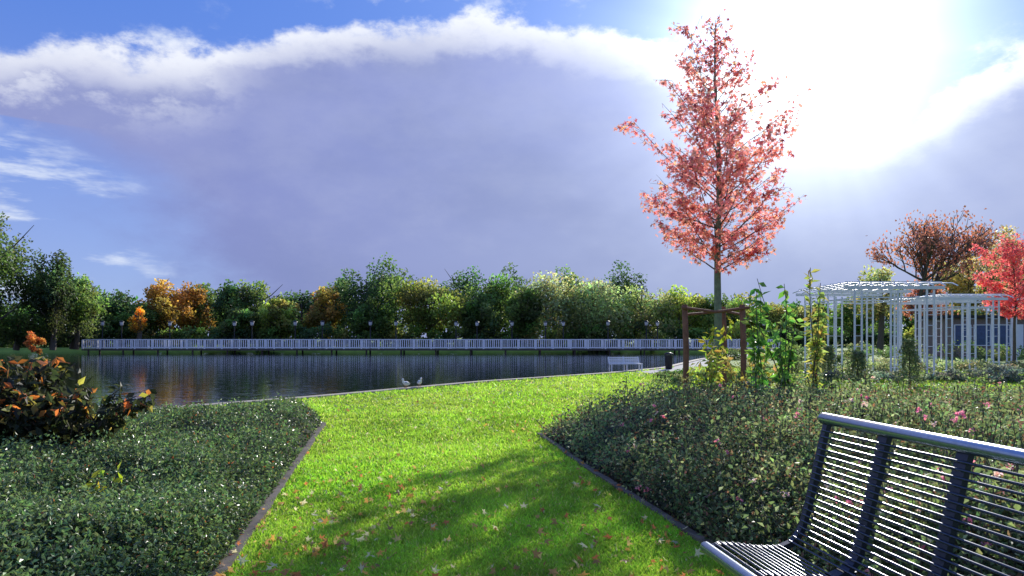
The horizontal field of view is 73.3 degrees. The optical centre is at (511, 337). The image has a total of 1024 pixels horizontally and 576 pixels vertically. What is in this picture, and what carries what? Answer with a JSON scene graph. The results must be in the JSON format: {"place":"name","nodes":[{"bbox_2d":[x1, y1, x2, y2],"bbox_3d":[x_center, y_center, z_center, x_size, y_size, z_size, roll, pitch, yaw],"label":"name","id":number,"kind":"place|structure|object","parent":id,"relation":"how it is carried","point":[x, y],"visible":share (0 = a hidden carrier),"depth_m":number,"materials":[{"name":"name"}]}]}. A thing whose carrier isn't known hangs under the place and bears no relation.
{"place":"outdoors","nodes":[
{"label":"outdoors","id":0,"kind":"place"},
{"bbox_2d":[0,351,710,406],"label":"lake water","id":1,"kind":"structure","parent":0,"point":[180,378],"depth_m":34.08,"materials":[{"name":"blue liquid"}]},
{"bbox_2d":[0,338,1023,575],"bbox_3d":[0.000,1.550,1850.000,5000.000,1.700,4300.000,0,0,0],"label":"ground","id":2,"kind":"structure","parent":0,"point":[67,349],"depth_m":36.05,"materials":[{"name":"green plant"}]},
{"bbox_2d":[0,211,44,339],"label":"broadleaf tree","id":3,"kind":"object","parent":2,"relation":"on","point":[10,260],"visible":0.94,"depth_m":63.34,"materials":[{"name":"green plant"}]},
{"bbox_2d":[0,306,58,350],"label":"broadleaf tree","id":4,"kind":"object","parent":2,"relation":"on","point":[35,327],"visible":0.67,"depth_m":65.25,"materials":[{"name":"green plant"}]},
{"bbox_2d":[23,331,45,354],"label":"autumn shrub","id":5,"kind":"object","parent":2,"relation":"on","point":[34,339],"visible":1,"depth_m":59.76,"materials":[{"name":"orange plant"}]},
{"bbox_2d":[16,248,79,349],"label":"broadleaf tree","id":6,"kind":"object","parent":2,"relation":"on","point":[54,303],"visible":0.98,"depth_m":65.31,"materials":[{"name":"green plant"}]},
{"bbox_2d":[22,316,113,349],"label":"broadleaf tree","id":7,"kind":"object","parent":2,"relation":"on","point":[71,342],"visible":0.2,"depth_m":71.15,"materials":[{"name":"green plant"}]},
{"bbox_2d":[61,272,111,349],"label":"broadleaf tree","id":8,"kind":"object","parent":2,"relation":"on","point":[85,291],"visible":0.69,"depth_m":69.64,"materials":[{"name":"green plant"}]},
{"bbox_2d":[127,306,147,348],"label":"birch tree","id":9,"kind":"object","parent":2,"relation":"on","point":[137,323],"visible":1,"depth_m":72.83,"materials":[{"name":"orange plant"}]},
{"bbox_2d":[0,391,321,575],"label":"groundcover shrubs","id":10,"kind":"object","parent":2,"relation":"on","point":[181,499],"visible":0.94,"depth_m":4.36,"materials":[{"name":"green plant"}]},
{"bbox_2d":[203,420,319,573],"bbox_3d":[-8.725,1.194,6.300,14.550,0.001,8.600,0,0,0],"label":"soil bed","id":11,"kind":"object","parent":2,"relation":"on","point":[278,474],"depth_m":7.03,"materials":[{"name":"brown soil"}]},
{"bbox_2d":[0,354,156,447],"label":"autumn bush","id":12,"kind":"object","parent":11,"relation":"on","point":[28,404],"visible":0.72,"depth_m":6.09,"materials":[{"name":"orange plant"}]},
{"bbox_2d":[78,461,122,494],"bbox_3d":[-2.509,0.980,4.193,0.207,0.444,0.199,0,0,18],"label":"young sapling","id":13,"kind":"object","parent":11,"relation":"on","point":[117,480],"visible":0.31,"depth_m":4.19,"materials":[{"name":"green plant"}]},
{"bbox_2d":[208,422,326,575],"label":"bed kerb","id":14,"kind":"structure","parent":2,"relation":"on","point":[255,521],"depth_m":4.59,"materials":[{"name":"concrete"}]},
{"bbox_2d":[81,339,779,352],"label":"boardwalk bridge","id":15,"kind":"structure","parent":2,"relation":"on","point":[116,343],"depth_m":69.03,"materials":[{"name":"paint"}]},
{"bbox_2d":[100,321,104,348],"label":"street lamp","id":16,"kind":"object","parent":15,"relation":"on","point":[102,323],"visible":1,"depth_m":69.24,"materials":[{"name":"black metal"}]},
{"bbox_2d":[119,321,123,348],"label":"street lamp","id":17,"kind":"object","parent":15,"relation":"on","point":[121,323],"visible":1,"depth_m":69.24,"materials":[{"name":"black metal"}]},
{"bbox_2d":[168,321,171,338],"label":"street lamp","id":18,"kind":"object","parent":15,"relation":"on","point":[169,324],"visible":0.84,"depth_m":71.24,"materials":[{"name":"black metal"}]},
{"bbox_2d":[233,321,235,348],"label":"street lamp","id":19,"kind":"object","parent":15,"relation":"on","point":[234,324],"visible":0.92,"depth_m":71.24,"materials":[{"name":"black metal"}]},
{"bbox_2d":[250,321,253,348],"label":"street lamp","id":20,"kind":"object","parent":15,"relation":"on","point":[251,323],"visible":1,"depth_m":69.25,"materials":[{"name":"black metal"}]},
{"bbox_2d":[293,321,296,348],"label":"street lamp","id":21,"kind":"object","parent":15,"relation":"on","point":[295,323],"visible":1,"depth_m":69.23,"materials":[{"name":"black metal"}]},
{"bbox_2d":[368,321,372,348],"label":"street lamp","id":22,"kind":"object","parent":15,"relation":"on","point":[370,323],"visible":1,"depth_m":69.23,"materials":[{"name":"black metal"}]},
{"bbox_2d":[394,321,397,338],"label":"street lamp","id":23,"kind":"object","parent":15,"relation":"on","point":[395,323],"visible":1,"depth_m":69.25,"materials":[{"name":"black metal"}]},
{"bbox_2d":[454,321,457,348],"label":"street lamp","id":24,"kind":"object","parent":15,"relation":"on","point":[455,324],"visible":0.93,"depth_m":71.26,"materials":[{"name":"black metal"}]},
{"bbox_2d":[475,321,478,348],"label":"street lamp","id":25,"kind":"object","parent":15,"relation":"on","point":[477,324],"visible":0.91,"depth_m":71.27,"materials":[{"name":"black metal"}]},
{"bbox_2d":[510,321,513,348],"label":"street lamp","id":26,"kind":"object","parent":15,"relation":"on","point":[512,332],"visible":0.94,"depth_m":71.26,"materials":[{"name":"black metal"}]},
{"bbox_2d":[544,321,546,348],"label":"street lamp","id":27,"kind":"object","parent":15,"relation":"on","point":[545,324],"visible":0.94,"depth_m":71.23,"materials":[{"name":"black metal"}]},
{"bbox_2d":[562,321,564,348],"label":"street lamp","id":28,"kind":"object","parent":15,"relation":"on","point":[563,324],"visible":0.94,"depth_m":71.24,"materials":[{"name":"black metal"}]},
{"bbox_2d":[606,321,609,348],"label":"street lamp","id":29,"kind":"object","parent":15,"relation":"on","point":[607,323],"visible":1,"depth_m":69.25,"materials":[{"name":"black metal"}]},
{"bbox_2d":[644,321,648,348],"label":"street lamp","id":30,"kind":"object","parent":15,"relation":"on","point":[646,323],"visible":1,"depth_m":69.22,"materials":[{"name":"black metal"}]},
{"bbox_2d":[153,354,727,408],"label":"lake edge kerb","id":31,"kind":"structure","parent":2,"relation":"on","point":[411,388],"depth_m":16.58,"materials":[{"name":"concrete"}]},
{"bbox_2d":[402,378,409,387],"bbox_3d":[-2.459,1.051,15.892,0.114,0.228,0.290,0,0,36],"label":"gull","id":32,"kind":"object","parent":31,"relation":"on","point":[405,383],"visible":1,"depth_m":15.85,"materials":[{"name":"white"}]},
{"bbox_2d":[214,386,742,575],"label":"fallen leaves","id":33,"kind":"object","parent":2,"relation":"on","point":[315,553],"visible":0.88,"depth_m":4.01,"materials":[{"name":"brown plant"}]},
{"bbox_2d":[0,252,1018,351],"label":"distant trees","id":34,"kind":"object","parent":2,"relation":"on","point":[197,311],"visible":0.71,"depth_m":80.16,"materials":[{"name":"green plant"}]},
{"bbox_2d":[538,433,752,572],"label":"bed kerb","id":35,"kind":"structure","parent":2,"relation":"on","point":[687,530],"depth_m":4.96,"materials":[{"name":"concrete"}]},
{"bbox_2d":[545,433,758,569],"bbox_3d":[8.180,1.194,5.750,15.640,0.001,10.500,0,0,0],"label":"soil bed","id":36,"kind":"object","parent":2,"relation":"on","point":[633,491],"depth_m":5.41,"materials":[{"name":"brown soil"}]},
{"bbox_2d":[741,289,771,400],"bbox_3d":[3.497,0.253,9.804,0.439,1.898,0.492,0,0,0],"label":"tall leafy shrub","id":37,"kind":"object","parent":36,"relation":"on","point":[754,351],"visible":0.71,"depth_m":9.74,"materials":[{"name":"green plant"}]},
{"bbox_2d":[744,279,806,395],"bbox_3d":[3.871,0.164,10.021,0.917,2.074,0.694,0,0,-19],"label":"tall leafy shrub","id":38,"kind":"object","parent":36,"relation":"on","point":[786,356],"visible":0.67,"depth_m":10.03,"materials":[{"name":"green plant"}]},
{"bbox_2d":[801,268,828,393],"bbox_3d":[4.540,0.071,10.329,0.420,2.260,0.440,0,0,24],"label":"tall leafy shrub","id":39,"kind":"object","parent":36,"relation":"on","point":[815,349],"visible":0.92,"depth_m":10.28,"materials":[{"name":"green plant"}]},
{"bbox_2d":[686,347,727,389],"bbox_3d":[3.657,0.694,12.546,0.711,1.048,0.653,0,0,-40],"label":"climbing shrub","id":40,"kind":"object","parent":2,"relation":"on","point":[712,370],"visible":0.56,"depth_m":12.56,"materials":[{"name":"green plant"}]},
{"bbox_2d":[613,9,811,386],"bbox_3d":[4.122,-2.707,13.978,3.710,7.821,3.728,0,0,-14],"label":"sweetgum tree","id":41,"kind":"object","parent":2,"relation":"on","point":[700,166],"visible":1,"depth_m":13.66,"materials":[{"name":"red plant"}]},
{"bbox_2d":[681,304,749,386],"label":"tree support stakes","id":42,"kind":"object","parent":2,"relation":"on","point":[741,308],"visible":0.77,"depth_m":13.55,"materials":[{"name":"brown wood"}]},
{"bbox_2d":[698,315,733,385],"bbox_3d":[3.888,0.383,13.228,0.686,1.639,0.532,0,0,0],"label":"climbing shrub","id":43,"kind":"object","parent":2,"relation":"on","point":[721,332],"visible":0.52,"depth_m":13.17,"materials":[{"name":"green plant"}]},
{"bbox_2d":[652,368,798,383],"bbox_3d":[5.570,1.052,18.737,3.938,0.508,3.081,0,0,0],"label":"shrub bed","id":44,"kind":"object","parent":2,"relation":"on","point":[670,374],"visible":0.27,"depth_m":18.12,"materials":[{"name":"green plant"}]},
{"bbox_2d":[645,375,833,404],"bbox_3d":[4.100,0.989,12.266,3.276,0.641,2.625,0,0,0],"label":"shrub bed","id":45,"kind":"object","parent":2,"relation":"on","point":[773,386],"visible":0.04,"depth_m":12.46,"materials":[{"name":"green plant"}]},
{"bbox_2d":[707,345,792,396],"bbox_3d":[3.797,0.656,10.887,1.259,1.130,0.998,0,0,0],"label":"tall leafy shrub","id":46,"kind":"object","parent":2,"relation":"on","point":[731,372],"visible":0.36,"depth_m":10.87,"materials":[{"name":"green plant"}]},
{"bbox_2d":[532,368,1023,575],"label":"rose bushes","id":47,"kind":"object","parent":2,"relation":"on","point":[737,467],"visible":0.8,"depth_m":4.70,"materials":[{"name":"green plant"}]},
{"bbox_2d":[786,348,805,377],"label":"conical shrub","id":48,"kind":"object","parent":2,"relation":"on","point":[796,364],"visible":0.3,"depth_m":19.85,"materials":[{"name":"green plant"}]},
{"bbox_2d":[818,345,843,379],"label":"conical shrub","id":49,"kind":"object","parent":2,"relation":"on","point":[831,354],"visible":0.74,"depth_m":18.89,"materials":[{"name":"green plant"}]},
{"bbox_2d":[825,296,885,346],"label":"broadleaf tree","id":50,"kind":"object","parent":2,"relation":"on","point":[848,318],"visible":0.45,"depth_m":65.43,"materials":[{"name":"green plant"}]},
{"bbox_2d":[839,350,876,385],"bbox_3d":[8.547,0.749,17.053,0.791,0.943,0.780,0,0,-25],"label":"conical shrub","id":51,"kind":"object","parent":2,"relation":"on","point":[860,361],"visible":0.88,"depth_m":16.92,"materials":[{"name":"green plant"}]},
{"bbox_2d":[700,413,1023,575],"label":"park bench","id":52,"kind":"object","parent":2,"relation":"on","point":[967,451],"visible":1,"depth_m":2.22,"materials":[{"name":"metal"}]},
{"bbox_2d":[727,340,1023,362],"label":"garden hedge","id":53,"kind":"object","parent":2,"relation":"on","point":[734,355],"visible":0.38,"depth_m":35.57,"materials":[{"name":"green plant"}]},
{"bbox_2d":[793,281,958,373],"bbox_3d":[10.837,-0.201,21.023,2.846,2.801,4.557,0,0,0],"label":"pergola","id":54,"kind":"object","parent":2,"relation":"on","point":[861,288],"visible":0.77,"depth_m":21.12,"materials":[{"name":"white paint"}]},
{"bbox_2d":[845,265,906,350],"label":"autumn tree","id":55,"kind":"object","parent":2,"relation":"on","point":[880,310],"visible":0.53,"depth_m":59.80,"materials":[{"name":"green plant"}]},
{"bbox_2d":[733,356,1023,372],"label":"perennial bed","id":56,"kind":"object","parent":2,"relation":"on","point":[884,365],"visible":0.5,"depth_m":23.93,"materials":[{"name":"green plant"}]},
{"bbox_2d":[793,364,1023,383],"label":"lavender bed","id":57,"kind":"object","parent":2,"relation":"on","point":[996,372],"visible":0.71,"depth_m":18.50,"materials":[{"name":"green plant"}]},
{"bbox_2d":[891,337,927,384],"bbox_3d":[9.850,0.591,16.991,0.801,1.219,0.870,0,0,0],"label":"conical shrub","id":58,"kind":"object","parent":2,"relation":"on","point":[909,344],"visible":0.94,"depth_m":16.93,"materials":[{"name":"green plant"}]},
{"bbox_2d":[865,205,1008,350],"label":"copper beech tree","id":59,"kind":"object","parent":2,"relation":"on","point":[926,246],"visible":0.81,"depth_m":44.77,"materials":[{"name":"brown plant"}]},
{"bbox_2d":[907,293,981,335],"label":"broadleaf tree","id":60,"kind":"object","parent":2,"relation":"on","point":[954,312],"visible":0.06,"depth_m":65.72,"materials":[{"name":"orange plant"}]},
{"bbox_2d":[887,294,1013,371],"bbox_3d":[15.935,-0.161,25.273,2.419,2.722,4.457,0,0,0],"label":"pergola","id":61,"kind":"object","parent":2,"relation":"on","point":[947,299],"visible":0.74,"depth_m":25.13,"materials":[{"name":"white paint"}]},
{"bbox_2d":[928,251,1007,314],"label":"autumn tree","id":62,"kind":"object","parent":2,"relation":"on","point":[965,284],"visible":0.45,"depth_m":57.16,"materials":[{"name":"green plant"}]},
{"bbox_2d":[916,315,1023,356],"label":"park kiosk","id":63,"kind":"object","parent":2,"relation":"on","point":[981,330],"visible":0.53,"depth_m":42.50,"materials":[{"name":"brick"}]},
{"bbox_2d":[955,325,1008,344],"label":"windows","id":64,"kind":"structure","parent":63,"relation":"in","point":[981,329],"depth_m":42.47,"materials":[{"name":"blue glass"}]},
{"bbox_2d":[954,324,1009,345],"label":"window frames","id":65,"kind":"structure","parent":63,"relation":"in","point":[955,324],"depth_m":42.44,"materials":[{"name":"white paint"}]},
{"bbox_2d":[1010,324,1022,356],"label":"door","id":66,"kind":"structure","parent":63,"relation":"in","point":[1019,326],"depth_m":42.47,"materials":[{"name":"white paint"}]},
{"bbox_2d":[960,294,1023,362],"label":"pergola","id":67,"kind":"object","parent":2,"relation":"on","point":[1007,329],"visible":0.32,"depth_m":32.98,"materials":[{"name":"white paint"}]},
{"bbox_2d":[968,232,1023,364],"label":"sweetgum tree","id":68,"kind":"object","parent":2,"relation":"on","point":[1007,310],"visible":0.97,"depth_m":25.97,"materials":[{"name":"red plant"}]},
{"bbox_2d":[973,225,1023,314],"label":"autumn tree","id":69,"kind":"object","parent":2,"relation":"on","point":[1006,236],"visible":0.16,"depth_m":63.82,"materials":[{"name":"red plant"}]},
{"bbox_2d":[0,0,1023,337],"label":"sky","id":70,"kind":"structure","parent":0,"point":[294,144],"materials":[{"name":"blue"}]},
{"bbox_2d":[625,349,772,372],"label":"path","id":71,"kind":"structure","parent":0,"point":[679,367],"depth_m":27.43,"materials":[{"name":"grey concrete"}]},
{"bbox_2d":[608,357,642,371],"bbox_3d":[4.016,0.938,24.462,1.150,0.519,0.488,0,0,-9],"label":"park bench","id":72,"kind":"object","parent":71,"relation":"on","point":[626,362],"visible":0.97,"depth_m":24.56,"materials":[{"name":"white paint"}]},
{"bbox_2d":[664,352,672,368],"bbox_3d":[5.926,0.880,26.000,0.332,0.640,0.340,0,0,0],"label":"litter bin","id":73,"kind":"object","parent":71,"relation":"on","point":[668,360],"visible":0.94,"depth_m":25.88,"materials":[{"name":"black metal"}]}
]}

